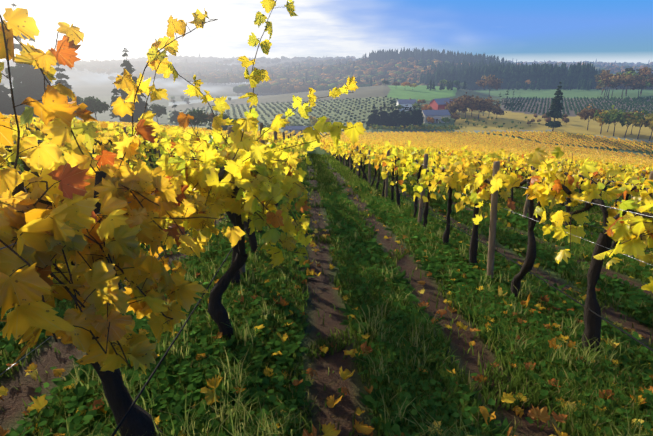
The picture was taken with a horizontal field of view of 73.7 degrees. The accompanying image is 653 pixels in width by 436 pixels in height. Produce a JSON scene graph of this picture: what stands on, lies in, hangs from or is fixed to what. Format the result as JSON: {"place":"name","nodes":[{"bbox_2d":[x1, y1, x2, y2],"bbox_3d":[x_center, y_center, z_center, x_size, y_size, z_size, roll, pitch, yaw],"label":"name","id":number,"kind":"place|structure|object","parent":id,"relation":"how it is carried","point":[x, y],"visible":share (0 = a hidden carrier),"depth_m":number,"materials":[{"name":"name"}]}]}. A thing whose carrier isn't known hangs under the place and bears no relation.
{"place":"outdoors","nodes":[
{"label":"outdoors","id":0,"kind":"place"},
{"bbox_2d":[0,59,652,435],"bbox_3d":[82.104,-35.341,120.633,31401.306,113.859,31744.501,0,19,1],"label":"ground","id":1,"kind":"structure","parent":0,"point":[85,83],"depth_m":6.73,"materials":[{"name":"brown soil"}]},
{"bbox_2d":[0,3,192,124],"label":"trees","id":2,"kind":"object","parent":1,"relation":"on","point":[29,80],"materials":[{"name":"plant"}]},
{"bbox_2d":[284,126,307,133],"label":"shed","id":3,"kind":"structure","parent":1,"relation":"on","point":[296,129],"depth_m":243.60,"materials":[{"name":"grey metal"}]},
{"bbox_2d":[0,0,652,435],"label":"vines","id":4,"kind":"object","parent":1,"relation":"on","point":[44,238],"depth_m":2.37,"materials":[{"name":"yellow plant"}]},
{"bbox_2d":[0,137,652,435],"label":"grass","id":5,"kind":"structure","parent":1,"relation":"on","point":[393,324],"depth_m":3.77,"materials":[{"name":"green plant"}]},
{"bbox_2d":[0,47,652,130],"bbox_3d":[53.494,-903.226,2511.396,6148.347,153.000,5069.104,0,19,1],"label":"hills","id":6,"kind":"structure","parent":1,"relation":"on","point":[465,71],"depth_m":986.55,"materials":[{"name":"green plant"}]},
{"bbox_2d":[0,185,652,435],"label":"fallen leaves","id":7,"kind":"object","parent":1,"relation":"on","point":[40,402],"visible":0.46,"depth_m":3.14,"materials":[{"name":"yellow plant"}]},
{"bbox_2d":[0,123,652,374],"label":"trellis wires","id":8,"kind":"object","parent":1,"relation":"on","point":[407,175],"visible":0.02,"depth_m":3.33,"materials":[{"name":"grey metal"}]},
{"bbox_2d":[2,114,652,168],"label":"vine rows","id":9,"kind":"object","parent":1,"relation":"on","point":[453,143],"visible":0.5,"depth_m":267.38,"materials":[{"name":"yellow plant"}]},
{"bbox_2d":[10,119,652,277],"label":"trellis posts","id":10,"kind":"object","parent":1,"relation":"on","point":[492,226],"visible":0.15,"depth_m":8.57,"materials":[{"name":"brown wood"}]},
{"bbox_2d":[15,142,652,435],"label":"drip irrigation hose","id":11,"kind":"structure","parent":10,"relation":"attached to","point":[145,385],"depth_m":3.37,"materials":[{"name":"black plastic"}]},
{"bbox_2d":[396,98,416,110],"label":"white house","id":12,"kind":"structure","parent":1,"relation":"on","point":[405,102],"depth_m":424.65,"materials":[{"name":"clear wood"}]},
{"bbox_2d":[185,66,652,140],"bbox_3d":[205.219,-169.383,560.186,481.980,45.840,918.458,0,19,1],"label":"farm trees","id":13,"kind":"object","parent":1,"relation":"on","point":[606,78],"materials":[{"name":"green plant"}]},
{"bbox_2d":[422,109,449,122],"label":"farmhouse","id":14,"kind":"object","parent":1,"relation":"on","point":[437,115],"depth_m":365.64,"materials":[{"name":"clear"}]},
{"bbox_2d":[430,98,451,109],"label":"red barn","id":15,"kind":"structure","parent":1,"relation":"on","point":[436,104],"depth_m":413.16,"materials":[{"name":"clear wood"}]},
{"bbox_2d":[0,0,652,63],"label":"sky","id":16,"kind":"structure","parent":0,"point":[607,31],"materials":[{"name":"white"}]}
]}

